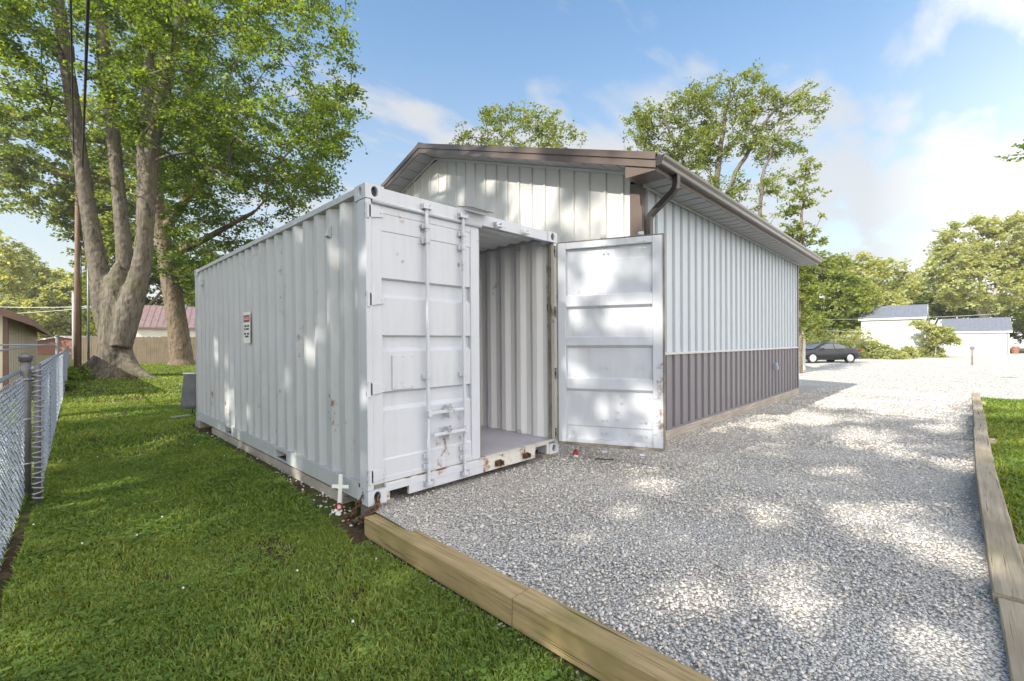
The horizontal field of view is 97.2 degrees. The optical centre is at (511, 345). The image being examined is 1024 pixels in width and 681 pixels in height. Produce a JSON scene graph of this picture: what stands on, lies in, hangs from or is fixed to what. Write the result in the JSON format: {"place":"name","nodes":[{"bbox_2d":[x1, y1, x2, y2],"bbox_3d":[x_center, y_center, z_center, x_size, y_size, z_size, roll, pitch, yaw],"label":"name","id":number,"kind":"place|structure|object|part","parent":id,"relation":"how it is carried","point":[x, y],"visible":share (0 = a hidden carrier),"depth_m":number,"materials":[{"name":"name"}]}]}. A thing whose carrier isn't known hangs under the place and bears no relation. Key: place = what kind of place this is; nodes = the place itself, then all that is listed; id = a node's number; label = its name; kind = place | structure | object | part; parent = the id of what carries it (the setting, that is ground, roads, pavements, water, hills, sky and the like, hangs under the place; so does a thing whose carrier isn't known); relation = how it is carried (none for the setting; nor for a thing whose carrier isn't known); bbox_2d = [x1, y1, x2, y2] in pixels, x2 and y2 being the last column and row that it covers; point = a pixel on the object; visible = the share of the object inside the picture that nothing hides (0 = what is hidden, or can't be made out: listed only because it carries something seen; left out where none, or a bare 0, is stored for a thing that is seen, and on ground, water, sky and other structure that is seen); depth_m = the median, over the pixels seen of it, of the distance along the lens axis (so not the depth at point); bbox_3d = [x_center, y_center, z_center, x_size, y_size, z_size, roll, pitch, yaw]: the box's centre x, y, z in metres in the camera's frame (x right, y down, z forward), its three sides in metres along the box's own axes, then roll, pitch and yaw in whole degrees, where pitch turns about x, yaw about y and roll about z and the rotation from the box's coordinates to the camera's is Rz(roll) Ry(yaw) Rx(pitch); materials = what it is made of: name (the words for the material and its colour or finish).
{"place":"outdoors","nodes":[
{"label":"outdoors","id":0,"kind":"place"},
{"bbox_2d":[11,306,90,307],"bbox_3d":[-32.170,-2.576,30.000,8.781,0.193,0.040,0,0,0],"label":"pale wire","id":1,"kind":"object","parent":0,"point":[41,307],"visible":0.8,"depth_m":29.98,"materials":[{"name":"white metal"}]},
{"bbox_2d":[0,348,1023,680],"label":"lawn","id":2,"kind":"structure","parent":0,"point":[354,532],"depth_m":3.04,"materials":[{"name":"plant"}]},
{"bbox_2d":[0,353,33,569],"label":"chain link fence","id":3,"kind":"object","parent":2,"relation":"on","point":[23,399],"visible":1,"depth_m":3.85,"materials":[{"name":"metal"}]},
{"bbox_2d":[0,308,49,396],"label":"tan shed","id":4,"kind":"structure","parent":2,"relation":"on","point":[16,328],"depth_m":13.42,"materials":[{"name":"beige wood"}]},
{"bbox_2d":[0,229,54,334],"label":"woodland tree","id":5,"kind":"object","parent":2,"relation":"on","point":[15,276],"visible":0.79,"depth_m":59.85,"materials":[{"name":"green plant"}]},
{"bbox_2d":[0,251,60,336],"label":"woodland tree","id":6,"kind":"object","parent":2,"relation":"on","point":[45,271],"visible":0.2,"depth_m":69.59,"materials":[{"name":"green plant"}]},
{"bbox_2d":[30,335,68,504],"bbox_3d":[-12.208,0.688,12.219,0.140,1.857,22.249,0,0,-44],"label":"chain link fence","id":7,"kind":"object","parent":2,"relation":"on","point":[54,377],"visible":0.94,"depth_m":5.36,"materials":[{"name":"metal"}]},
{"bbox_2d":[0,344,55,345],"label":"fence rail","id":8,"kind":"object","parent":7,"relation":"attached to","point":[24,344],"visible":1,"depth_m":10.15,"materials":[{"name":"metal"}]},
{"bbox_2d":[0,343,56,350],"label":"fence rail","id":9,"kind":"object","parent":7,"relation":"attached to","point":[25,347],"visible":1,"depth_m":7.03,"materials":[{"name":"metal"}]},
{"bbox_2d":[37,265,70,338],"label":"woodland tree","id":10,"kind":"object","parent":2,"relation":"on","point":[60,273],"visible":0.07,"depth_m":75.65,"materials":[{"name":"green plant"}]},
{"bbox_2d":[33,272,96,336],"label":"woodland tree","id":11,"kind":"object","parent":2,"relation":"on","point":[60,322],"visible":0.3,"depth_m":68.58,"materials":[{"name":"green plant"}]},
{"bbox_2d":[37,336,95,353],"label":"red building","id":12,"kind":"structure","parent":2,"relation":"on","point":[65,342],"depth_m":61.59,"materials":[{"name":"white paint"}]},
{"bbox_2d":[60,380,79,391],"bbox_3d":[-14.430,1.337,14.496,0.694,0.472,0.828,0,0,44],"label":"weed clump","id":13,"kind":"object","parent":2,"relation":"on","point":[71,385],"visible":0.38,"depth_m":14.54,"materials":[{"name":"green plant"}]},
{"bbox_2d":[71,291,73,358],"bbox_3d":[-38.921,-1.586,40.000,0.203,6.360,0.203,0,0,22],"label":"pale post","id":14,"kind":"object","parent":2,"relation":"on","point":[72,324],"visible":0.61,"depth_m":39.94,"materials":[{"name":"metal"}]},
{"bbox_2d":[67,368,83,381],"bbox_3d":[-17.291,1.204,17.477,0.896,0.664,0.874,0,0,9],"label":"weed clump","id":15,"kind":"object","parent":2,"relation":"on","point":[71,374],"visible":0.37,"depth_m":17.56,"materials":[{"name":"green plant"}]},
{"bbox_2d":[51,172,101,368],"bbox_3d":[-23.609,-4.068,24.500,0.280,11.300,2.000,0,0,44],"label":"utility pole","id":16,"kind":"object","parent":2,"relation":"on","point":[77,326],"visible":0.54,"depth_m":24.42,"materials":[{"name":"brown wood"}]},
{"bbox_2d":[69,0,74,182],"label":"overhead cable","id":17,"kind":"object","parent":16,"relation":"attached to","point":[71,34],"visible":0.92,"depth_m":13.54,"materials":[{"name":"black rubber"}]},
{"bbox_2d":[81,0,89,166],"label":"overhead cable","id":18,"kind":"object","parent":16,"relation":"attached to","point":[87,17],"visible":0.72,"depth_m":12.37,"materials":[{"name":"black rubber"}]},
{"bbox_2d":[69,364,97,380],"bbox_3d":[-17.773,1.145,18.483,1.078,0.751,1.080,0,0,4],"label":"weed clump","id":19,"kind":"object","parent":2,"relation":"on","point":[85,375],"visible":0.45,"depth_m":18.49,"materials":[{"name":"green plant"}]},
{"bbox_2d":[87,272,89,360],"bbox_3d":[-21.595,-1.676,22.988,0.117,6.560,0.107,0,0,-23],"label":"grey post","id":20,"kind":"object","parent":2,"relation":"on","point":[88,324],"visible":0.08,"depth_m":22.96,"materials":[{"name":"metal"}]},
{"bbox_2d":[0,93,223,335],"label":"bright tree","id":21,"kind":"object","parent":2,"relation":"on","point":[15,176],"visible":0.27,"depth_m":44.78,"materials":[{"name":"green plant"}]},
{"bbox_2d":[82,336,195,362],"bbox_3d":[-24.786,0.475,31.027,9.913,2.139,0.066,0,0,0],"label":"board fence","id":22,"kind":"object","parent":2,"relation":"on","point":[149,349],"visible":0.19,"depth_m":31.00,"materials":[{"name":"beige wood"}]},
{"bbox_2d":[136,305,195,336],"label":"red roofed house","id":23,"kind":"structure","parent":2,"relation":"on","point":[152,323],"depth_m":42.59,"materials":[{"name":"metal"}]},
{"bbox_2d":[170,414,191,417],"bbox_3d":[-6.762,1.454,9.199,0.230,0.030,0.354,0,0,27],"label":"paving stone","id":24,"kind":"object","parent":2,"relation":"on","point":[177,416],"visible":0.59,"depth_m":9.10,"materials":[{"name":"concrete"}]},
{"bbox_2d":[0,0,372,378],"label":"maple tree","id":25,"kind":"object","parent":2,"relation":"on","point":[118,291],"visible":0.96,"depth_m":19.67,"materials":[{"name":"green plant"}]},
{"bbox_2d":[179,373,195,412],"bbox_3d":[-6.873,1.052,9.603,0.380,0.922,0.125,0,0,0],"label":"covered sign stand","id":26,"kind":"object","parent":2,"relation":"on","point":[188,397],"visible":0.82,"depth_m":9.56,"materials":[{"name":"grey fabric"}]},
{"bbox_2d":[195,420,211,427],"bbox_3d":[-5.286,1.417,7.846,0.300,0.234,0.320,0,0,44],"label":"support block","id":27,"kind":"object","parent":2,"relation":"on","point":[199,424],"depth_m":7.68,"materials":[{"name":"concrete"}]},
{"bbox_2d":[194,182,665,506],"bbox_3d":[-1.926,-0.040,6.344,7.222,2.647,2.890,0,1,44],"label":"shipping container","id":28,"kind":"object","parent":27,"relation":"on","point":[411,343],"visible":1,"depth_m":4.86,"materials":[{"name":"metal"}]},
{"bbox_2d":[243,312,249,342],"bbox_3d":[-3.429,-0.226,5.829,0.280,0.400,0.008,0,0,44],"label":"notice sign","id":29,"kind":"object","parent":28,"relation":"attached to","point":[246,327],"visible":1,"depth_m":5.83,"materials":[{"name":"white paint"}]},
{"bbox_2d":[340,495,380,525],"bbox_3d":[-1.278,1.345,3.683,0.438,0.258,0.146,0,0,19],"label":"rusty chain","id":30,"kind":"object","parent":28,"relation":"attached to","point":[373,509],"visible":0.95,"depth_m":3.65,"materials":[{"name":"brown metal"}]},
{"bbox_2d":[364,202,480,487],"bbox_3d":[-0.723,0.005,4.046,0.175,2.477,1.236,0,1,44],"label":"door","id":31,"kind":"structure","parent":28,"relation":"in","point":[425,295],"depth_m":4.00,"materials":[{"name":"paint"}]},
{"bbox_2d":[554,231,665,455],"bbox_3d":[1.083,-0.013,5.108,1.248,2.479,0.151,0,0,21],"label":"door","id":32,"kind":"structure","parent":28,"relation":"in","point":[610,309],"depth_m":5.06,"materials":[{"name":"paint"}]},
{"bbox_2d":[67,0,351,365],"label":"leaning tree","id":33,"kind":"object","parent":2,"relation":"on","point":[168,255],"visible":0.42,"depth_m":27.68,"materials":[{"name":"green plant"}]},
{"bbox_2d":[212,427,359,503],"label":"support beam","id":34,"kind":"structure","parent":2,"relation":"on","point":[315,483],"depth_m":4.95,"materials":[{"name":"white wood"}]},
{"bbox_2d":[331,474,348,515],"bbox_3d":[-1.454,1.277,3.792,0.141,0.370,0.066,3,2,-4],"label":"grave cross","id":35,"kind":"object","parent":2,"relation":"on","point":[338,507],"visible":0.98,"depth_m":3.81,"materials":[{"name":"white paint"}]},
{"bbox_2d":[361,496,393,515],"bbox_3d":[-1.140,1.408,3.829,0.170,0.212,0.225,0,0,44],"label":"support block","id":36,"kind":"object","parent":2,"relation":"on","point":[364,509],"depth_m":3.78,"materials":[{"name":"concrete"}]},
{"bbox_2d":[364,513,529,625],"bbox_3d":[-0.527,1.424,3.025,1.620,0.152,0.158,0,0,45],"label":"landscape timber","id":37,"kind":"object","parent":2,"relation":"on","point":[493,592],"visible":0.93,"depth_m":2.82,"materials":[{"name":"beige wood"}]},
{"bbox_2d":[0,432,1023,680],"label":"clover","id":38,"kind":"object","parent":2,"relation":"on","point":[172,612],"depth_m":2.67,"materials":[{"name":"green plant"}]},
{"bbox_2d":[535,449,553,458],"bbox_3d":[0.350,1.366,5.421,0.240,0.176,0.200,0,0,44],"label":"support block","id":39,"kind":"object","parent":2,"relation":"on","point":[541,455],"depth_m":5.32,"materials":[{"name":"concrete"}]},
{"bbox_2d":[380,142,822,439],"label":"pole building","id":40,"kind":"structure","parent":2,"relation":"on","point":[731,307],"depth_m":8.34,"materials":[{"name":"white metal"}]},
{"bbox_2d":[512,588,714,680],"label":"landscape timber","id":41,"kind":"object","parent":2,"relation":"on","point":[598,650],"visible":1,"depth_m":2.09,"materials":[{"name":"beige wood"}]},
{"bbox_2d":[879,277,977,344],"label":"tree","id":42,"kind":"object","parent":2,"relation":"on","point":[937,311],"visible":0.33,"depth_m":77.53,"materials":[{"name":"green plant"}]},
{"bbox_2d":[918,210,1023,317],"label":"spreading tree","id":43,"kind":"object","parent":2,"relation":"on","point":[1002,261],"visible":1,"depth_m":65.93,"materials":[{"name":"green plant"}]},
{"bbox_2d":[973,427,995,482],"bbox_3d":[6.224,1.405,5.967,3.541,0.161,0.153,0,0,-45],"label":"landscape timber","id":44,"kind":"object","parent":2,"relation":"on","point":[983,458],"visible":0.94,"depth_m":5.62,"materials":[{"name":"beige wood"}]},
{"bbox_2d":[989,438,995,443],"bbox_3d":[7.283,1.519,6.856,0.086,0.192,0.143,0,0,38],"label":"anchor timber","id":45,"kind":"object","parent":2,"relation":"on","point":[992,440],"visible":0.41,"depth_m":6.80,"materials":[{"name":"beige wood"}]},
{"bbox_2d":[964,293,1023,343],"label":"tree","id":46,"kind":"object","parent":2,"relation":"on","point":[1017,314],"visible":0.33,"depth_m":81.67,"materials":[{"name":"green plant"}]},
{"bbox_2d":[976,470,1023,604],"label":"landscape timber","id":47,"kind":"object","parent":2,"relation":"on","point":[1005,563],"visible":0.88,"depth_m":3.00,"materials":[{"name":"beige wood"}]},
{"bbox_2d":[995,139,1023,161],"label":"maple tree","id":48,"kind":"object","parent":2,"relation":"on","point":[1021,146],"visible":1,"depth_m":13.14,"materials":[{"name":"green plant"}]},
{"bbox_2d":[997,597,1023,680],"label":"landscape timber","id":49,"kind":"object","parent":2,"relation":"on","point":[1011,615],"visible":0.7,"depth_m":2.09,"materials":[{"name":"beige wood"}]},
{"bbox_2d":[1017,543,1023,562],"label":"anchor timber","id":50,"kind":"object","parent":2,"relation":"on","point":[1021,548],"visible":0.25,"depth_m":3.14,"materials":[{"name":"beige wood"}]},
{"bbox_2d":[0,0,1023,347],"label":"sky","id":51,"kind":"structure","parent":0,"point":[927,94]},
{"bbox_2d":[207,386,1009,680],"bbox_3d":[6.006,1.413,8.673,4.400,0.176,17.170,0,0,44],"label":"gravel driveway","id":52,"kind":"structure","parent":0,"point":[924,672],"depth_m":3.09,"materials":[{"name":"grey gravel"}]},
{"bbox_2d":[572,449,578,457],"bbox_3d":[0.752,1.291,5.342,0.076,0.117,0.085,0,0,44],"label":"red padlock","id":53,"kind":"object","parent":52,"relation":"on","point":[575,453],"visible":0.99,"depth_m":5.32,"materials":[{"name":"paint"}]},
{"bbox_2d":[972,392,987,431],"bbox_3d":[10.233,1.401,9.915,7.691,0.148,0.153,0,0,-45],"label":"landscape timber","id":54,"kind":"object","parent":52,"relation":"on","point":[979,420],"visible":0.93,"depth_m":8.84,"materials":[{"name":"beige wood"}]},
{"bbox_2d":[799,353,1023,399],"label":"gravel lot","id":55,"kind":"structure","parent":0,"point":[1001,377],"depth_m":21.14,"materials":[{"name":"grey gravel"}]},
{"bbox_2d":[442,99,587,147],"bbox_3d":[0.210,-7.164,30.016,9.853,17.533,6.233,0,0,5],"label":"ash tree","id":56,"kind":"object","parent":55,"relation":"on","point":[486,114],"visible":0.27,"depth_m":29.43,"materials":[{"name":"green plant"}]},
{"bbox_2d":[619,57,834,223],"bbox_3d":[12.995,-7.603,28.079,12.240,18.445,4.368,0,0,19],"label":"tall tree","id":57,"kind":"object","parent":55,"relation":"on","point":[645,122],"visible":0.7,"depth_m":27.50,"materials":[{"name":"green plant"}]},
{"bbox_2d":[802,332,804,370],"bbox_3d":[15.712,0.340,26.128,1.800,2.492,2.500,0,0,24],"label":"post","id":58,"kind":"object","parent":55,"relation":"on","point":[803,356],"visible":0.08,"depth_m":24.66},
{"bbox_2d":[775,156,835,372],"bbox_3d":[14.753,-4.094,23.062,2.984,11.389,2.338,0,0,9],"label":"slender tree","id":59,"kind":"object","parent":55,"relation":"on","point":[801,195],"visible":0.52,"depth_m":22.85,"materials":[{"name":"green plant"}]},
{"bbox_2d":[802,321,841,345],"bbox_3d":[26.456,-0.544,39.936,5.641,3.595,5.317,0,0,44],"label":"shrub","id":60,"kind":"object","parent":55,"relation":"on","point":[825,336],"visible":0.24,"depth_m":39.25,"materials":[{"name":"green plant"}]},
{"bbox_2d":[805,342,860,362],"bbox_3d":[22.325,0.541,32.502,4.750,1.485,2.160,0,0,-6],"label":"parked car","id":61,"kind":"object","parent":55,"relation":"on","point":[826,351],"visible":0.76,"depth_m":31.71,"materials":[{"name":"paint"}]},
{"bbox_3d":[22.160,0.091,31.727,0.980,0.393,0.163,0,0,-6],"label":"window","id":62,"kind":"part","parent":61,"relation":"part of","materials":[{"name":"grey glass"}]},
{"bbox_3d":[23.120,0.078,31.827,0.830,0.357,0.163,0,0,-6],"label":"window","id":63,"kind":"part","parent":61,"relation":"part of","materials":[{"name":"grey glass"}]},
{"bbox_2d":[800,248,883,344],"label":"bushy tree","id":64,"kind":"object","parent":55,"relation":"on","point":[847,297],"visible":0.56,"depth_m":49.12,"materials":[{"name":"green plant"}]},
{"bbox_2d":[806,331,877,358],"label":"shrub","id":65,"kind":"object","parent":55,"relation":"on","point":[845,342],"visible":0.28,"depth_m":40.38,"materials":[{"name":"green plant"}]},
{"bbox_2d":[834,326,880,346],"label":"shrub","id":66,"kind":"object","parent":55,"relation":"on","point":[858,334],"visible":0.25,"depth_m":42.80,"materials":[{"name":"green plant"}]},
{"bbox_2d":[855,339,893,358],"bbox_3d":[31.879,0.428,39.994,3.372,1.969,3.414,0,0,44],"label":"shrub","id":67,"kind":"object","parent":55,"relation":"on","point":[882,346],"visible":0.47,"depth_m":39.46,"materials":[{"name":"green plant"}]},
{"bbox_2d":[819,251,930,335],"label":"bushy tree","id":68,"kind":"object","parent":55,"relation":"on","point":[878,268],"visible":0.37,"depth_m":61.46,"materials":[{"name":"green plant"}]},
{"bbox_2d":[874,347,911,358],"bbox_3d":[32.404,0.818,38.494,2.533,1.286,2.602,0,0,-4],"label":"shrub","id":69,"kind":"object","parent":55,"relation":"on","point":[893,353],"visible":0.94,"depth_m":37.91,"materials":[{"name":"green plant"}]},
{"bbox_2d":[858,304,928,356],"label":"white shed","id":70,"kind":"structure","parent":55,"relation":"on","point":[897,333],"depth_m":45.93,"materials":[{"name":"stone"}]},
{"bbox_2d":[899,345,919,358],"bbox_3d":[35.023,0.700,39.990,1.713,1.488,1.866,0,0,44],"label":"shrub","id":71,"kind":"object","parent":55,"relation":"on","point":[913,351],"visible":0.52,"depth_m":39.58,"materials":[{"name":"green plant"}]},
{"bbox_2d":[915,344,949,357],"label":"shrub","id":72,"kind":"object","parent":55,"relation":"on","point":[925,350],"visible":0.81,"depth_m":43.44,"materials":[{"name":"green plant"}]},
{"bbox_2d":[906,319,965,357],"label":"weeping tree","id":73,"kind":"object","parent":55,"relation":"on","point":[940,335],"visible":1,"depth_m":42.62,"materials":[{"name":"green plant"}]},
{"bbox_2d":[969,346,974,364],"bbox_3d":[28.588,0.698,28.026,0.260,1.257,0.080,0,-4,44],"label":"marker post","id":74,"kind":"object","parent":55,"relation":"on","point":[971,348],"visible":0.87,"depth_m":28.01,"materials":[{"name":"brown wood"}]},
{"bbox_2d":[942,317,1012,355],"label":"white garage","id":75,"kind":"structure","parent":55,"relation":"on","point":[987,336],"depth_m":51.48,"materials":[{"name":"paint"}]},
{"bbox_2d":[1011,346,1019,353],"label":"red bin","id":76,"kind":"object","parent":55,"relation":"on","point":[1015,349],"visible":1,"depth_m":61.77,"materials":[{"name":"red plastic"}]},
{"bbox_2d":[887,313,999,318],"bbox_3d":[34.867,-2.535,40.000,16.723,0.528,0.026,0,0,0],"label":"pale wire","id":77,"kind":"object","parent":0,"point":[927,317],"visible":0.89,"depth_m":39.99,"materials":[{"name":"white metal"}]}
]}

